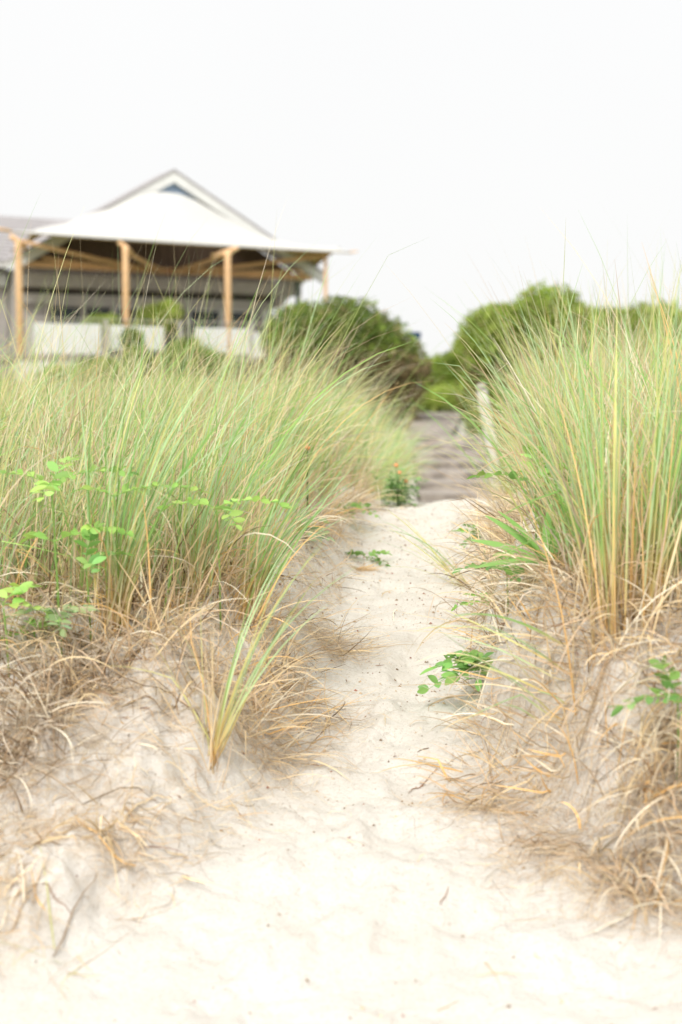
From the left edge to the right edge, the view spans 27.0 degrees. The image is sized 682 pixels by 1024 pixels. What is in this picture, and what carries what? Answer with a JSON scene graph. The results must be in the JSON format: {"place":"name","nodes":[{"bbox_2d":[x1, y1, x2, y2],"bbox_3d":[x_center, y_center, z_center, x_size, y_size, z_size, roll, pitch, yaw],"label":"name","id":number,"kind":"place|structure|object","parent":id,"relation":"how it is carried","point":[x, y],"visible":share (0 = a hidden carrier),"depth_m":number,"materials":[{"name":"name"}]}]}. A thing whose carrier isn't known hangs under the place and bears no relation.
{"place":"outdoors","nodes":[
{"label":"outdoors","id":0,"kind":"place"},
{"bbox_2d":[0,193,477,621],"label":"beach grass","id":1,"kind":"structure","parent":0,"point":[55,431],"depth_m":5.15,"materials":[{"name":"green plant"}]},
{"bbox_2d":[0,378,681,1023],"bbox_3d":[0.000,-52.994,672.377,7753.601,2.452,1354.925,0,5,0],"label":"ground","id":2,"kind":"structure","parent":0,"point":[348,932],"depth_m":3.39,"materials":[{"name":"beige sand"}]},
{"bbox_2d":[0,581,67,676],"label":"beach pea","id":3,"kind":"object","parent":2,"relation":"on","point":[17,590],"visible":0.94,"depth_m":3.81,"materials":[{"name":"green plant"}]},
{"bbox_2d":[1,616,66,639],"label":"beach pea","id":4,"kind":"object","parent":2,"relation":"on","point":[33,621],"visible":0.37,"depth_m":3.95,"materials":[{"name":"green plant"}]},
{"bbox_2d":[0,215,72,376],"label":"house wing","id":5,"kind":"structure","parent":2,"relation":"on","point":[16,223],"depth_m":34.27,"materials":[{"name":"white paint"}]},
{"bbox_2d":[0,845,90,982],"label":"dry grass tuft","id":6,"kind":"object","parent":2,"relation":"on","point":[23,890],"visible":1,"depth_m":3.11,"materials":[{"name":"plant"}]},
{"bbox_2d":[1,604,99,654],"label":"beach pea","id":7,"kind":"object","parent":2,"relation":"on","point":[53,617],"visible":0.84,"depth_m":3.83,"materials":[{"name":"green plant"}]},
{"bbox_2d":[42,883,70,913],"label":"twig","id":8,"kind":"object","parent":2,"relation":"on","point":[54,897],"visible":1,"depth_m":3.15,"materials":[{"name":"beige wood"}]},
{"bbox_2d":[2,847,127,1022],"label":"dry grass tuft","id":9,"kind":"object","parent":2,"relation":"on","point":[54,948],"visible":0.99,"depth_m":3.04,"materials":[{"name":"plant"}]},
{"bbox_2d":[0,454,138,608],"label":"beach pea","id":10,"kind":"object","parent":2,"relation":"on","point":[62,476],"visible":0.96,"depth_m":3.95,"materials":[{"name":"green plant"}]},
{"bbox_2d":[20,524,136,639],"bbox_3d":[-0.721,0.228,3.888,0.322,0.382,0.100,0,5,0],"label":"beach pea","id":11,"kind":"object","parent":2,"relation":"on","point":[64,534],"visible":0.98,"depth_m":3.87,"materials":[{"name":"green plant"}]},
{"bbox_2d":[34,356,130,381],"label":"bush","id":12,"kind":"object","parent":2,"relation":"on","point":[103,369],"visible":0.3,"depth_m":29.11,"materials":[{"name":"green plant"}]},
{"bbox_2d":[0,636,183,926],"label":"dry grass tuft","id":13,"kind":"object","parent":2,"relation":"on","point":[33,735],"visible":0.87,"depth_m":3.52,"materials":[{"name":"plant"}]},
{"bbox_2d":[0,602,191,835],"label":"dry grass tuft","id":14,"kind":"object","parent":2,"relation":"on","point":[24,679],"visible":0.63,"depth_m":3.69,"materials":[{"name":"plant"}]},
{"bbox_2d":[74,520,133,643],"bbox_3d":[-0.667,0.219,3.876,0.146,0.383,0.172,2,5,27],"label":"beach pea","id":15,"kind":"object","parent":2,"relation":"on","point":[97,558],"visible":0.94,"depth_m":3.88,"materials":[{"name":"green plant"}]},
{"bbox_2d":[0,591,217,835],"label":"dry grass tuft","id":16,"kind":"object","parent":2,"relation":"on","point":[70,675],"visible":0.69,"depth_m":3.73,"materials":[{"name":"plant"}]},
{"bbox_2d":[24,764,222,915],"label":"dry grass tuft","id":17,"kind":"object","parent":2,"relation":"on","point":[109,839],"visible":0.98,"depth_m":3.33,"materials":[{"name":"plant"}]},
{"bbox_2d":[117,325,155,378],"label":"climbing plant","id":18,"kind":"object","parent":2,"relation":"on","point":[134,334],"visible":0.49,"depth_m":29.89,"materials":[{"name":"green plant"}]},
{"bbox_2d":[70,481,209,636],"bbox_3d":[-0.556,0.146,3.936,0.389,0.459,0.103,0,5,0],"label":"beach pea","id":19,"kind":"object","parent":2,"relation":"on","point":[124,488],"visible":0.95,"depth_m":3.92,"materials":[{"name":"green plant"}]},
{"bbox_2d":[0,317,313,381],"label":"deck","id":20,"kind":"structure","parent":2,"relation":"on","point":[84,329],"depth_m":30.01,"materials":[{"name":"white paint"}]},
{"bbox_2d":[79,312,122,355],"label":"deck plant","id":21,"kind":"object","parent":20,"relation":"on","point":[103,316],"visible":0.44,"depth_m":30.79,"materials":[{"name":"green plant"}]},
{"bbox_2d":[131,297,185,354],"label":"deck plant","id":22,"kind":"object","parent":20,"relation":"on","point":[153,308],"visible":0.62,"depth_m":31.24,"materials":[{"name":"green plant"}]},
{"bbox_2d":[0,169,323,377],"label":"beach house","id":23,"kind":"structure","parent":2,"relation":"on","point":[243,289],"depth_m":33.42,"materials":[{"name":"grey wood"}]},
{"bbox_2d":[46,303,83,323],"bbox_3d":[-6.429,-4.494,33.101,0.864,0.680,0.120,-2,5,-27],"label":"window","id":24,"kind":"structure","parent":23,"relation":"in","point":[70,307],"depth_m":33.08,"materials":[{"name":"grey glass"}]},
{"bbox_2d":[83,305,113,333],"bbox_3d":[-5.712,-4.523,33.469,0.744,0.680,0.120,-2,5,-27],"label":"window","id":25,"kind":"structure","parent":23,"relation":"in","point":[104,309],"depth_m":33.42,"materials":[{"name":"grey glass"}]},
{"bbox_2d":[114,306,149,325],"bbox_3d":[-4.971,-4.554,33.852,0.914,0.680,0.120,-2,5,-27],"label":"window","id":26,"kind":"structure","parent":23,"relation":"in","point":[118,312],"depth_m":33.77,"materials":[{"name":"grey glass"}]},
{"bbox_2d":[164,308,187,335],"bbox_3d":[-4.148,-4.588,34.278,0.924,0.680,0.120,-2,5,-27],"label":"window","id":27,"kind":"structure","parent":23,"relation":"in","point":[185,314],"depth_m":34.42,"materials":[{"name":"grey glass"}]},
{"bbox_2d":[188,308,221,335],"bbox_3d":[-3.335,-4.622,34.698,0.894,0.680,0.120,-2,5,-27],"label":"window","id":28,"kind":"structure","parent":23,"relation":"in","point":[214,315],"depth_m":34.67,"materials":[{"name":"grey glass"}]},
{"bbox_2d":[222,309,254,331],"bbox_3d":[-2.550,-4.654,35.104,0.864,0.680,0.120,-2,5,-27],"label":"window","id":29,"kind":"structure","parent":23,"relation":"in","point":[237,313],"depth_m":35.10,"materials":[{"name":"grey glass"}]},
{"bbox_2d":[13,558,315,838],"bbox_3d":[-0.460,0.455,3.753,0.817,0.660,0.768,0,5,0],"label":"dry grass tuft","id":30,"kind":"object","parent":2,"relation":"on","point":[178,664],"visible":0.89,"depth_m":3.77,"materials":[{"name":"plant"}]},
{"bbox_2d":[63,344,268,660],"bbox_3d":[-0.463,-0.035,3.939,0.606,0.874,0.657,-1,5,-17],"label":"beach grass tussock","id":31,"kind":"object","parent":2,"relation":"on","point":[132,544],"visible":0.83,"depth_m":3.95,"materials":[{"name":"plant"}]},
{"bbox_2d":[0,192,357,377],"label":"tensile canopy","id":32,"kind":"object","parent":2,"relation":"on","point":[139,218],"visible":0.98,"depth_m":31.40,"materials":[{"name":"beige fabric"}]},
{"bbox_2d":[0,472,360,966],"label":"straw tangle","id":33,"kind":"object","parent":2,"relation":"on","point":[44,834],"visible":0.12,"depth_m":3.55,"materials":[{"name":"beige plant"}]},
{"bbox_2d":[140,336,232,377],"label":"bush","id":34,"kind":"object","parent":2,"relation":"on","point":[188,353],"visible":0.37,"depth_m":30.09,"materials":[{"name":"green plant"}]},
{"bbox_2d":[118,379,310,624],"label":"beach grass tussock","id":35,"kind":"object","parent":2,"relation":"on","point":[224,530],"visible":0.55,"depth_m":4.20,"materials":[{"name":"green leaf"},{"name":"straw"}]},
{"bbox_2d":[0,350,438,720],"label":"dry grass mat","id":36,"kind":"object","parent":2,"relation":"on","point":[30,574],"visible":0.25,"depth_m":4.12,"materials":[{"name":"plant"}]},
{"bbox_2d":[157,495,291,630],"bbox_3d":[-0.332,0.173,4.096,0.303,0.444,0.256,3,6,36],"label":"beach pea","id":37,"kind":"object","parent":2,"relation":"on","point":[235,513],"visible":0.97,"depth_m":4.06,"materials":[{"name":"green plant"}]},
{"bbox_2d":[98,576,357,840],"bbox_3d":[-0.301,0.474,3.840,0.714,0.623,0.854,0,5,0],"label":"dry grass tuft","id":38,"kind":"object","parent":2,"relation":"on","point":[230,692],"visible":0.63,"depth_m":3.90,"materials":[{"name":"plant"}]},
{"bbox_2d":[110,534,355,787],"bbox_3d":[-0.271,0.388,3.680,0.613,0.646,0.399,-2,5,-26],"label":"beach grass tussock","id":39,"kind":"object","parent":2,"relation":"on","point":[213,748],"visible":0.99,"depth_m":3.67,"materials":[{"name":"green leaf"},{"name":"straw"}]},
{"bbox_2d":[171,638,362,809],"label":"dry grass tuft","id":40,"kind":"object","parent":2,"relation":"on","point":[285,754],"visible":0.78,"depth_m":3.96,"materials":[{"name":"plant"}]},
{"bbox_2d":[132,543,406,826],"bbox_3d":[-0.248,0.434,3.956,0.785,0.669,0.901,1,5,14],"label":"dry grass tuft","id":41,"kind":"object","parent":2,"relation":"on","point":[281,667],"visible":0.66,"depth_m":4.11,"materials":[{"name":"plant"}]},
{"bbox_2d":[213,439,361,646],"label":"beach grass tussock","id":42,"kind":"object","parent":2,"relation":"on","point":[263,574],"visible":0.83,"depth_m":4.23,"materials":[{"name":"plant"}]},
{"bbox_2d":[290,445,326,510],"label":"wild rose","id":43,"kind":"object","parent":2,"relation":"on","point":[309,470],"visible":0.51,"depth_m":6.00,"materials":[{"name":"green plant"}]},
{"bbox_2d":[200,565,418,770],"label":"dry grass tuft","id":44,"kind":"object","parent":2,"relation":"on","point":[312,702],"visible":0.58,"depth_m":4.26,"materials":[{"name":"plant"}]},
{"bbox_2d":[290,507,334,542],"bbox_3d":[-0.102,0.054,5.796,0.180,0.148,0.366,-2,5,-21],"label":"beach pea","id":45,"kind":"object","parent":2,"relation":"on","point":[323,535],"visible":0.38,"depth_m":5.79,"materials":[{"name":"green plant"}]},
{"bbox_2d":[299,471,364,564],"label":"dry grass tuft","id":46,"kind":"object","parent":2,"relation":"on","point":[324,503],"visible":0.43,"depth_m":6.33,"materials":[{"name":"plant"}]},
{"bbox_2d":[245,294,433,427],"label":"dune shrub","id":47,"kind":"object","parent":2,"relation":"on","point":[399,337],"visible":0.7,"depth_m":23.36,"materials":[{"name":"green plant"}]},
{"bbox_2d":[0,480,681,943],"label":"roots","id":48,"kind":"object","parent":2,"relation":"on","point":[266,700],"visible":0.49,"depth_m":3.65,"materials":[{"name":"plant"}]},
{"bbox_2d":[1,485,681,1019],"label":"straw litter","id":49,"kind":"object","parent":2,"relation":"on","point":[281,773],"visible":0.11,"depth_m":3.64,"materials":[{"name":"beige plant"}]},
{"bbox_2d":[2,488,680,1023],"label":"plant crumbs","id":50,"kind":"object","parent":2,"relation":"on","point":[370,700],"visible":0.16,"depth_m":4.54,"materials":[{"name":"brown plant"}]},
{"bbox_2d":[322,501,380,518],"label":"beach pea","id":51,"kind":"object","parent":2,"relation":"on","point":[356,504],"visible":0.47,"depth_m":6.98,"materials":[{"name":"green plant"}]},
{"bbox_2d":[268,576,438,680],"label":"dry grass tuft","id":52,"kind":"object","parent":2,"relation":"on","point":[345,644],"visible":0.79,"depth_m":4.93,"materials":[{"name":"plant"}]},
{"bbox_2d":[337,554,393,574],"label":"dry grass tuft","id":53,"kind":"object","parent":2,"relation":"on","point":[364,569],"visible":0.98,"depth_m":6.04,"materials":[{"name":"plant"}]},
{"bbox_2d":[346,549,392,566],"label":"beach pea","id":54,"kind":"object","parent":2,"relation":"on","point":[372,553],"visible":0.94,"depth_m":6.29,"materials":[{"name":"green plant"}]},
{"bbox_2d":[362,462,427,506],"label":"wild rose","id":55,"kind":"object","parent":2,"relation":"on","point":[394,487],"visible":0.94,"depth_m":8.00,"materials":[{"name":"green plant"}]},
{"bbox_2d":[407,332,420,386],"bbox_3d":[1.528,-2.835,29.889,0.295,1.885,0.064,0,5,0],"label":"sign","id":56,"kind":"object","parent":2,"relation":"on","point":[416,334],"visible":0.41,"depth_m":29.79,"materials":[{"name":"blue paint"}]},
{"bbox_2d":[408,768,437,792],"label":"twig","id":57,"kind":"object","parent":2,"relation":"on","point":[423,783],"visible":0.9,"depth_m":3.89,"materials":[{"name":"grey wood"}]},
{"bbox_2d":[383,508,473,590],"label":"dry grass tuft","id":58,"kind":"object","parent":2,"relation":"on","point":[441,562],"visible":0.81,"depth_m":5.82,"materials":[{"name":"plant"}]},
{"bbox_2d":[387,342,475,410],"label":"bush","id":59,"kind":"object","parent":2,"relation":"on","point":[438,370],"visible":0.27,"depth_m":30.32,"materials":[{"name":"green plant"}]},
{"bbox_2d":[394,382,504,419],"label":"bush","id":60,"kind":"object","parent":2,"relation":"on","point":[449,397],"visible":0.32,"depth_m":27.13,"materials":[{"name":"green plant"}]},
{"bbox_2d":[375,365,527,513],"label":"beach grass tussock","id":61,"kind":"object","parent":2,"relation":"on","point":[487,452],"visible":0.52,"depth_m":7.37,"materials":[{"name":"plant"}]},
{"bbox_2d":[417,650,493,693],"bbox_3d":[0.350,0.479,4.291,0.243,0.131,0.234,0,5,0],"label":"beach pea","id":62,"kind":"object","parent":2,"relation":"on","point":[446,664],"visible":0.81,"depth_m":4.27,"materials":[{"name":"green plant"}]},
{"bbox_2d":[408,409,505,502],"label":"boardwalk","id":63,"kind":"structure","parent":2,"relation":"on","point":[431,491],"depth_m":17.17,"materials":[{"name":"grey wood"}]},
{"bbox_2d":[452,524,484,552],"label":"beach pea","id":64,"kind":"object","parent":2,"relation":"on","point":[462,530],"visible":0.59,"depth_m":6.02,"materials":[{"name":"green plant"}]},
{"bbox_2d":[451,591,491,610],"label":"beach pea","id":65,"kind":"object","parent":2,"relation":"on","point":[456,606],"visible":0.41,"depth_m":4.79,"materials":[{"name":"green plant"}]},
{"bbox_2d":[476,383,501,491],"bbox_3d":[1.625,-0.570,15.504,0.321,1.670,0.129,0,5,0],"label":"wooden post","id":66,"kind":"object","parent":2,"relation":"on","point":[483,389],"visible":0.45,"depth_m":15.43,"materials":[{"name":"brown wood"}]},
{"bbox_2d":[452,550,537,616],"bbox_3d":[0.489,0.260,4.249,0.240,0.288,0.226,4,6,37],"label":"beach pea","id":67,"kind":"object","parent":2,"relation":"on","point":[507,571],"visible":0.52,"depth_m":4.21,"materials":[{"name":"green plant"}]},
{"bbox_2d":[391,609,617,868],"bbox_3d":[0.400,0.515,3.671,0.703,0.615,0.653,-3,6,-37],"label":"dry grass tuft","id":68,"kind":"object","parent":2,"relation":"on","point":[481,806],"visible":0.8,"depth_m":3.70,"materials":[{"name":"plant"}]},
{"bbox_2d":[422,567,597,812],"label":"dry grass tuft","id":69,"kind":"object","parent":2,"relation":"on","point":[543,656],"visible":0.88,"depth_m":3.72,"materials":[{"name":"plant"}]},
{"bbox_2d":[467,446,571,538],"bbox_3d":[0.585,0.019,4.343,0.361,0.438,0.229,3,6,35],"label":"beach pea","id":70,"kind":"object","parent":2,"relation":"on","point":[498,473],"visible":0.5,"depth_m":4.33,"materials":[{"name":"green plant"}]},
{"bbox_2d":[471,500,574,568],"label":"broad leaved weed","id":71,"kind":"object","parent":2,"relation":"on","point":[519,537],"visible":0.46,"depth_m":4.08,"materials":[{"name":"green plant"}]},
{"bbox_2d":[375,524,677,837],"bbox_3d":[0.539,0.409,3.891,0.770,0.743,0.857,3,6,34],"label":"dry grass tuft","id":72,"kind":"object","parent":2,"relation":"on","point":[486,714],"visible":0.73,"depth_m":3.93,"materials":[{"name":"plant"}]},
{"bbox_2d":[452,279,607,432],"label":"dune shrub","id":73,"kind":"object","parent":2,"relation":"on","point":[462,349],"visible":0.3,"depth_m":22.40,"materials":[{"name":"green plant"}]},
{"bbox_2d":[388,643,677,929],"bbox_3d":[0.520,0.630,3.391,0.706,0.560,0.653,4,6,39],"label":"dry grass tuft","id":74,"kind":"object","parent":2,"relation":"on","point":[552,840],"visible":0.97,"depth_m":3.42,"materials":[{"name":"plant"}]},
{"bbox_2d":[390,312,681,856],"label":"dry grass mat","id":75,"kind":"object","parent":2,"relation":"on","point":[487,533],"visible":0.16,"depth_m":3.88,"materials":[{"name":"plant"}]},
{"bbox_2d":[424,482,681,889],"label":"straw tangle","id":76,"kind":"object","parent":2,"relation":"on","point":[636,714],"visible":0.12,"depth_m":3.40,"materials":[{"name":"beige plant"}]},
{"bbox_2d":[477,635,658,862],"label":"dry grass tuft","id":77,"kind":"object","parent":2,"relation":"on","point":[548,774],"visible":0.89,"depth_m":3.62,"materials":[{"name":"plant"}]},
{"bbox_2d":[475,656,681,1003],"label":"dry grass tuft","id":78,"kind":"object","parent":2,"relation":"on","point":[626,887],"visible":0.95,"depth_m":3.24,"materials":[{"name":"plant"}]},
{"bbox_2d":[477,627,681,963],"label":"dry grass tuft","id":79,"kind":"object","parent":2,"relation":"on","point":[664,732],"visible":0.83,"depth_m":3.33,"materials":[{"name":"plant"}]},
{"bbox_2d":[488,506,681,783],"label":"dry grass tuft","id":80,"kind":"object","parent":2,"relation":"on","point":[580,602],"visible":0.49,"depth_m":3.72,"materials":[{"name":"plant"}]},
{"bbox_2d":[490,627,681,896],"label":"dry grass tuft","id":81,"kind":"object","parent":2,"relation":"on","point":[604,728],"visible":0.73,"depth_m":3.50,"materials":[{"name":"plant"}]},
{"bbox_2d":[504,281,681,727],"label":"beach grass tussock","id":82,"kind":"object","parent":2,"relation":"on","point":[615,536],"visible":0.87,"depth_m":3.69,"materials":[{"name":"plant"}]},
{"bbox_2d":[558,294,681,370],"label":"dune shrub","id":83,"kind":"object","parent":2,"relation":"on","point":[634,314],"visible":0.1,"depth_m":23.35,"materials":[{"name":"green plant"}]},
{"bbox_2d":[564,244,681,644],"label":"beach grass tussock","id":84,"kind":"object","parent":2,"relation":"on","point":[664,527],"visible":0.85,"depth_m":3.70,"materials":[{"name":"plant"}]},
{"bbox_2d":[608,655,681,779],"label":"beach pea","id":85,"kind":"object","parent":2,"relation":"on","point":[667,684],"visible":0.91,"depth_m":3.36,"materials":[{"name":"green plant"}]},
{"bbox_2d":[0,0,681,379],"label":"sky","id":86,"kind":"structure","parent":0,"point":[393,126],"materials":[{"name":"white"}]},
{"bbox_2d":[388,191,681,601],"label":"beach grass","id":87,"kind":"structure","parent":0,"point":[532,437],"depth_m":4.37,"materials":[{"name":"green plant"}]}
]}

